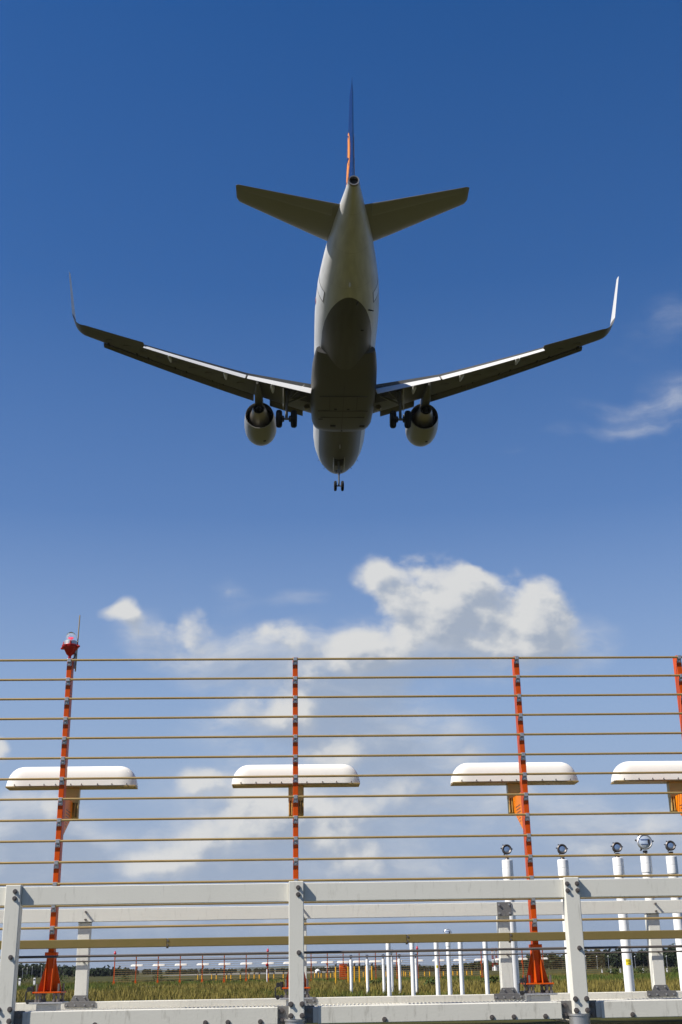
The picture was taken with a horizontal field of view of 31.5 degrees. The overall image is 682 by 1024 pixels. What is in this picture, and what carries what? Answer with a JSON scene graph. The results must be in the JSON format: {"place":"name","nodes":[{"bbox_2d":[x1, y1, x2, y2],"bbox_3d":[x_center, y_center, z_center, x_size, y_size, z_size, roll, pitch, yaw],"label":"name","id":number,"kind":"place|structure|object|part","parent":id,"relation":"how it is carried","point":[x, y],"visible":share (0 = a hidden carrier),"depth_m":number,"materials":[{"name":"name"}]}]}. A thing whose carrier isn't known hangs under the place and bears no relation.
{"place":"outdoors","nodes":[
{"label":"outdoors","id":0,"kind":"place"},
{"bbox_2d":[160,968,381,975],"bbox_3d":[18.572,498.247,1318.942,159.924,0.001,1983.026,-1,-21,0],"label":"runway","id":1,"kind":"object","parent":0,"point":[247,973],"visible":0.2,"depth_m":455.24,"materials":[{"name":"grey asphalt"}]},
{"bbox_2d":[139,964,442,971],"bbox_3d":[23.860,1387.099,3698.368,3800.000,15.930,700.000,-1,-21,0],"label":"hills","id":2,"kind":"structure","parent":0,"point":[269,968],"depth_m":3494.62,"materials":[{"name":"green plant"}]},
{"bbox_2d":[0,0,681,969],"label":"sky","id":3,"kind":"structure","parent":0,"point":[541,516],"materials":[{"name":"blue"}]},
{"bbox_2d":[69,82,618,490],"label":"airliner","id":4,"kind":"object","parent":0,"point":[342,397],"visible":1,"depth_m":78.58,"materials":[{"name":"grey paint"}]},
{"bbox_2d":[16,971,680,1002],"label":"meadow grass","id":5,"kind":"structure","parent":0,"point":[168,990],"depth_m":71.17,"materials":[{"name":"green plant"}]},
{"bbox_2d":[17,964,681,1023],"bbox_3d":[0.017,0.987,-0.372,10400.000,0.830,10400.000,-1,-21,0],"label":"meadow ground","id":6,"kind":"structure","parent":0,"point":[646,1020],"depth_m":219.06,"materials":[{"name":"green plant"}]},
{"bbox_2d":[17,973,36,982],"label":"meadow bush","id":7,"kind":"object","parent":6,"relation":"on","point":[26,977],"visible":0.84,"depth_m":186.88,"materials":[{"name":"green plant"}]},
{"bbox_2d":[18,963,129,977],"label":"mixed wood","id":8,"kind":"object","parent":6,"relation":"on","point":[35,970],"visible":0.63,"depth_m":449.91,"materials":[{"name":"green plant"}]},
{"bbox_2d":[152,974,167,979],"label":"meadow bush","id":9,"kind":"object","parent":6,"relation":"on","point":[160,977],"visible":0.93,"depth_m":186.32,"materials":[{"name":"green plant"}]},
{"bbox_2d":[266,963,274,979],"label":"monitor pole","id":10,"kind":"object","parent":6,"relation":"on","point":[267,972],"visible":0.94,"depth_m":123.33,"materials":[{"name":"white metal"}]},
{"bbox_2d":[129,964,420,974],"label":"copse","id":11,"kind":"object","parent":6,"relation":"on","point":[205,970],"visible":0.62,"depth_m":658.61,"materials":[{"name":"green plant"}]},
{"bbox_2d":[0,877,681,1023],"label":"antenna platform","id":12,"kind":"structure","parent":6,"relation":"on","point":[579,1003],"depth_m":11.07,"materials":[{"name":"paint"}]},
{"bbox_2d":[25,658,73,1010],"bbox_3d":[-3.071,3.477,13.248,0.392,3.713,0.715,0,-21,-3],"label":"antenna mast","id":13,"kind":"object","parent":12,"relation":"on","point":[50,981],"visible":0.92,"depth_m":12.90,"materials":[{"name":"orange metal"}]},
{"bbox_2d":[61,632,79,658],"bbox_3d":[-3.082,1.523,13.790,0.192,0.325,0.192,8,-22,-22],"label":"obstruction light","id":14,"kind":"object","parent":13,"relation":"on","point":[70,646],"visible":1,"depth_m":13.74,"materials":[{"name":"red paint"}]},
{"bbox_2d":[5,766,137,818],"bbox_3d":[-3.065,3.195,13.788,1.470,0.575,0.265,0,-21,-3],"label":"dipole antenna","id":15,"kind":"object","parent":13,"relation":"attached to","point":[74,788],"visible":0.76,"depth_m":13.75,"materials":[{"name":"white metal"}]},
{"bbox_2d":[73,615,79,671],"bbox_3d":[-3.029,1.500,13.851,0.054,0.660,0.032,0,-21,-3],"label":"lightning rod","id":16,"kind":"object","parent":13,"relation":"attached to","point":[75,662],"visible":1,"depth_m":13.80,"materials":[{"name":"grey metal"}]},
{"bbox_2d":[0,674,679,680],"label":"reflector rod","id":17,"kind":"object","parent":13,"relation":"attached to","point":[361,677],"visible":1,"depth_m":13.70,"materials":[{"name":"brown metal"}]},
{"bbox_2d":[0,930,681,949],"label":"screen beam","id":18,"kind":"structure","parent":13,"relation":"attached to","point":[335,939],"depth_m":12.65,"materials":[{"name":"yellow metal"}]},
{"bbox_2d":[0,853,681,863],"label":"reflector rod","id":19,"kind":"object","parent":13,"relation":"attached to","point":[356,858],"visible":1,"depth_m":13.01,"materials":[{"name":"brown metal"}]},
{"bbox_2d":[0,832,681,842],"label":"reflector rod","id":20,"kind":"object","parent":13,"relation":"attached to","point":[339,837],"visible":1,"depth_m":13.08,"materials":[{"name":"brown metal"}]},
{"bbox_2d":[0,874,681,885],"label":"reflector rod","id":21,"kind":"object","parent":13,"relation":"attached to","point":[364,879],"visible":1,"depth_m":12.93,"materials":[{"name":"brown metal"}]},
{"bbox_2d":[0,812,681,821],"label":"reflector rod","id":22,"kind":"object","parent":13,"relation":"attached to","point":[292,817],"visible":1,"depth_m":13.16,"materials":[{"name":"brown metal"}]},
{"bbox_2d":[0,771,681,780],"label":"reflector rod","id":23,"kind":"object","parent":13,"relation":"attached to","point":[368,775],"visible":1,"depth_m":13.31,"materials":[{"name":"brown metal"}]},
{"bbox_2d":[0,732,681,739],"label":"reflector rod","id":24,"kind":"object","parent":13,"relation":"attached to","point":[292,736],"visible":1,"depth_m":13.47,"materials":[{"name":"brown metal"}]},
{"bbox_2d":[0,917,681,929],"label":"reflector rod","id":25,"kind":"object","parent":13,"relation":"attached to","point":[330,923],"visible":1,"depth_m":12.77,"materials":[{"name":"brown metal"}]},
{"bbox_2d":[0,712,681,719],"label":"reflector rod","id":26,"kind":"object","parent":13,"relation":"attached to","point":[336,716],"visible":1,"depth_m":13.54,"materials":[{"name":"brown metal"}]},
{"bbox_2d":[0,693,681,700],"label":"reflector rod","id":27,"kind":"object","parent":13,"relation":"attached to","point":[387,696],"visible":1,"depth_m":13.62,"materials":[{"name":"brown metal"}]},
{"bbox_2d":[0,896,681,907],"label":"reflector rod","id":28,"kind":"object","parent":13,"relation":"attached to","point":[332,902],"visible":0.58,"depth_m":12.84,"materials":[{"name":"brown metal"}]},
{"bbox_2d":[275,657,312,1005],"bbox_3d":[-0.528,3.477,13.366,0.392,3.713,0.715,0,-21,-3],"label":"antenna mast","id":29,"kind":"object","parent":12,"relation":"on","point":[295,798],"visible":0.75,"depth_m":13.21,"materials":[{"name":"metal"}]},
{"bbox_2d":[232,764,359,815],"bbox_3d":[-0.516,3.196,13.906,1.470,0.575,0.265,0,-21,-3],"label":"dipole antenna","id":30,"kind":"object","parent":29,"relation":"attached to","point":[303,769],"visible":0.9,"depth_m":13.86,"materials":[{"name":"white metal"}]},
{"bbox_2d":[512,656,557,1001],"bbox_3d":[2.006,3.478,13.483,0.392,3.713,0.715,0,-21,-3],"label":"antenna mast","id":31,"kind":"object","parent":12,"relation":"on","point":[536,973],"visible":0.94,"depth_m":13.15,"materials":[{"name":"metal"}]},
{"bbox_2d":[0,792,681,800],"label":"reflector rod","id":32,"kind":"object","parent":31,"relation":"attached to","point":[307,796],"visible":1,"depth_m":13.23,"materials":[{"name":"brown metal"}]},
{"bbox_2d":[0,752,681,759],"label":"reflector rod","id":33,"kind":"object","parent":31,"relation":"attached to","point":[287,756],"visible":1,"depth_m":13.39,"materials":[{"name":"brown metal"}]},
{"bbox_2d":[0,656,681,661],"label":"reflector rod","id":34,"kind":"object","parent":31,"relation":"attached to","point":[388,658],"visible":1,"depth_m":13.78,"materials":[{"name":"brown metal"}]},
{"bbox_2d":[450,762,578,813],"bbox_3d":[2.012,3.196,14.023,1.470,0.575,0.265,0,-21,-3],"label":"dipole antenna","id":35,"kind":"object","parent":31,"relation":"attached to","point":[511,783],"visible":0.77,"depth_m":13.98,"materials":[{"name":"white fibreglass"},{"name":"orange painted metal"}]},
{"bbox_2d":[673,655,681,815],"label":"antenna mast","id":36,"kind":"object","parent":12,"relation":"on","point":[677,664],"visible":0.99,"depth_m":13.91,"materials":[{"name":"metal"}]},
{"bbox_2d":[611,761,681,811],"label":"dipole antenna","id":37,"kind":"object","parent":36,"relation":"attached to","point":[673,782],"visible":0.9,"depth_m":14.06,"materials":[{"name":"white fibreglass"},{"name":"orange painted metal"}]},
{"bbox_2d":[339,964,346,978],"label":"equipment cabinet","id":38,"kind":"object","parent":6,"relation":"on","point":[340,975],"visible":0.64,"depth_m":140.79,"materials":[{"name":"orange paint"}]},
{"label":"door","id":39,"kind":"part","parent":38,"relation":"part of","materials":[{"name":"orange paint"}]},
{"bbox_2d":[349,955,352,992],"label":"approach light","id":40,"kind":"object","parent":6,"relation":"on","point":[351,972],"visible":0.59,"depth_m":64.69,"materials":[{"name":"white paint"}]},
{"bbox_2d":[366,955,368,992],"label":"approach light","id":41,"kind":"object","parent":6,"relation":"on","point":[367,973],"visible":0.77,"depth_m":64.68,"materials":[{"name":"white paint"}]},
{"bbox_2d":[371,963,372,979],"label":"runway light","id":42,"kind":"object","parent":6,"relation":"on","point":[371,971],"visible":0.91,"depth_m":97.65,"materials":[{"name":"yellow paint"}]},
{"bbox_2d":[369,979,381,986],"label":"meadow bush","id":43,"kind":"object","parent":6,"relation":"on","point":[373,982],"visible":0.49,"depth_m":93.02,"materials":[{"name":"green plant"}]},
{"bbox_2d":[381,954,385,992],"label":"approach light","id":44,"kind":"object","parent":6,"relation":"on","point":[383,972],"visible":0.83,"depth_m":64.70,"materials":[{"name":"white paint"}]},
{"bbox_2d":[386,943,391,995],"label":"approach light","id":45,"kind":"object","parent":6,"relation":"on","point":[389,986],"visible":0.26,"depth_m":43.51,"materials":[{"name":"white paint"}]},
{"bbox_2d":[391,949,393,990],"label":"approach light","id":46,"kind":"object","parent":6,"relation":"on","point":[392,980],"visible":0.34,"depth_m":64.67,"materials":[{"name":"white paint"}]},
{"bbox_2d":[398,954,401,990],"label":"approach light","id":47,"kind":"object","parent":6,"relation":"on","point":[399,973],"visible":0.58,"depth_m":64.69,"materials":[{"name":"white paint"}]},
{"bbox_2d":[409,943,415,995],"bbox_3d":[2.585,16.588,43.543,0.190,2.628,0.192,18,-28,-40],"label":"approach light","id":48,"kind":"object","parent":6,"relation":"on","point":[413,985],"visible":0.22,"depth_m":43.49,"materials":[{"name":"white paint"}]},
{"bbox_2d":[414,954,417,991],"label":"approach light","id":49,"kind":"object","parent":6,"relation":"on","point":[416,974],"visible":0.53,"depth_m":64.67,"materials":[{"name":"white paint"}]},
{"bbox_2d":[425,977,440,986],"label":"meadow bush","id":50,"kind":"object","parent":6,"relation":"on","point":[432,980],"visible":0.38,"depth_m":78.25,"materials":[{"name":"green plant"}]},
{"bbox_2d":[434,943,439,994],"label":"approach light","id":51,"kind":"object","parent":6,"relation":"on","point":[437,972],"visible":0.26,"depth_m":43.50,"materials":[{"name":"white paint"}]},
{"bbox_2d":[443,929,451,994],"bbox_3d":[3.902,16.479,43.563,0.246,2.804,0.234,-18,-26,37],"label":"approach light","id":52,"kind":"object","parent":6,"relation":"on","point":[449,973],"visible":0.66,"depth_m":43.55,"materials":[{"name":"white paint"}]},
{"bbox_2d":[458,942,464,994],"bbox_3d":[4.335,16.558,43.543,0.190,2.628,0.192,18,-28,-40],"label":"approach light","id":53,"kind":"object","parent":6,"relation":"on","point":[461,972],"visible":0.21,"depth_m":43.51,"materials":[{"name":"white paint"}]},
{"bbox_2d":[483,942,489,993],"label":"approach light","id":54,"kind":"object","parent":6,"relation":"on","point":[486,973],"visible":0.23,"depth_m":43.51,"materials":[{"name":"white paint"}]},
{"bbox_2d":[482,976,498,983],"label":"meadow bush","id":55,"kind":"object","parent":6,"relation":"on","point":[492,979],"visible":0.53,"depth_m":81.82,"materials":[{"name":"green plant"}]},
{"bbox_2d":[491,951,497,970],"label":"lattice mast","id":56,"kind":"object","parent":6,"relation":"on","point":[496,961],"visible":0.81,"depth_m":374.63,"materials":[{"name":"white metal"}]},
{"bbox_2d":[494,965,498,970],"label":"white hut","id":57,"kind":"object","parent":6,"relation":"on","point":[496,967],"visible":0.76,"depth_m":369.68,"materials":[{"name":"metal"}]},
{"bbox_2d":[500,844,519,992],"bbox_3d":[2.720,6.998,19.157,0.190,3.368,0.192,18,-28,-40],"label":"approach light","id":58,"kind":"object","parent":6,"relation":"on","point":[507,865],"visible":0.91,"depth_m":19.25,"materials":[{"name":"white paint"}]},
{"bbox_2d":[418,943,677,971],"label":"pine wood","id":59,"kind":"object","parent":6,"relation":"on","point":[553,961],"visible":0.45,"depth_m":394.19,"materials":[{"name":"green plant"}]},
{"bbox_2d":[556,844,569,992],"bbox_3d":[3.620,6.988,19.155,0.190,3.358,0.192,18,-28,-40],"label":"approach light","id":60,"kind":"object","parent":6,"relation":"on","point":[563,866],"visible":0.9,"depth_m":19.53,"materials":[{"name":"white paint"}]},
{"bbox_2d":[603,968,620,974],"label":"meadow bush","id":61,"kind":"object","parent":6,"relation":"on","point":[616,970],"visible":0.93,"depth_m":140.16,"materials":[{"name":"green plant"}]},
{"bbox_2d":[611,842,634,991],"bbox_3d":[4.515,6.965,19.158,0.190,3.373,0.192,18,-28,-40],"label":"approach light","id":62,"kind":"object","parent":6,"relation":"on","point":[618,869],"visible":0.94,"depth_m":19.17,"materials":[{"name":"white paint"}]},
{"bbox_2d":[633,968,647,974],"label":"meadow bush","id":63,"kind":"object","parent":6,"relation":"on","point":[638,970],"visible":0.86,"depth_m":153.66,"materials":[{"name":"green plant"}]},
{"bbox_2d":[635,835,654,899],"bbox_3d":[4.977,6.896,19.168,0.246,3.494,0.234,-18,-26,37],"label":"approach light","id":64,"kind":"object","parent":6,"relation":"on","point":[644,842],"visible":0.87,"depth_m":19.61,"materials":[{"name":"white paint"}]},
{"bbox_2d":[664,840,681,990],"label":"approach light","id":65,"kind":"object","parent":6,"relation":"on","point":[671,861],"visible":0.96,"depth_m":19.35,"materials":[{"name":"white paint"}]},
{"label":"far antenna mast","id":66,"kind":"object","parent":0,"visible":0},
{"bbox_2d":[114,969,588,977],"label":"reflector rod","id":67,"kind":"object","parent":66,"relation":"attached to","point":[286,974],"visible":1,"depth_m":139.60,"materials":[{"name":"grey metal"}]},
{"bbox_2d":[114,971,589,979],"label":"reflector rod","id":68,"kind":"object","parent":66,"relation":"attached to","point":[286,976],"visible":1,"depth_m":139.40,"materials":[{"name":"grey metal"}]},
{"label":"far antenna mast","id":69,"kind":"object","parent":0,"visible":0},
{"bbox_2d":[114,957,586,965],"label":"reflector rod","id":70,"kind":"object","parent":69,"relation":"attached to","point":[332,961],"visible":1,"depth_m":140.44,"materials":[{"name":"grey metal"}]},
{"bbox_2d":[114,961,586,969],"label":"reflector rod","id":71,"kind":"object","parent":69,"relation":"attached to","point":[334,965],"visible":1,"depth_m":140.03,"materials":[{"name":"grey metal"}]},
{"bbox_2d":[114,959,586,967],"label":"reflector rod","id":72,"kind":"object","parent":69,"relation":"attached to","point":[333,963],"visible":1,"depth_m":140.10,"materials":[{"name":"grey metal"}]},
{"bbox_2d":[114,965,587,973],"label":"reflector rod","id":73,"kind":"object","parent":69,"relation":"attached to","point":[287,970],"visible":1,"depth_m":139.86,"materials":[{"name":"grey metal"}]},
{"bbox_2d":[114,967,587,975],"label":"reflector rod","id":74,"kind":"object","parent":69,"relation":"attached to","point":[287,972],"visible":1,"depth_m":139.79,"materials":[{"name":"grey metal"}]},
{"bbox_2d":[115,973,608,981],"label":"screen beam","id":75,"kind":"structure","parent":69,"relation":"attached to","point":[334,977],"depth_m":139.69,"materials":[{"name":"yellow metal"}]},
{"bbox_2d":[148,949,587,956],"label":"reflector rod","id":76,"kind":"object","parent":69,"relation":"attached to","point":[328,953],"visible":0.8,"depth_m":140.73,"materials":[{"name":"grey metal"}]},
{"bbox_2d":[149,951,586,958],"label":"reflector rod","id":77,"kind":"object","parent":69,"relation":"attached to","point":[329,955],"visible":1,"depth_m":140.43,"materials":[{"name":"grey metal"}]},
{"bbox_2d":[153,955,586,962],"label":"reflector rod","id":78,"kind":"object","parent":69,"relation":"attached to","point":[331,959],"visible":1,"depth_m":140.51,"materials":[{"name":"grey metal"}]},
{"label":"far antenna mast","id":79,"kind":"object","parent":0,"visible":0},
{"bbox_2d":[114,963,586,971],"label":"reflector rod","id":80,"kind":"object","parent":79,"relation":"attached to","point":[336,967],"visible":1,"depth_m":139.94,"materials":[{"name":"metal"}]}
]}

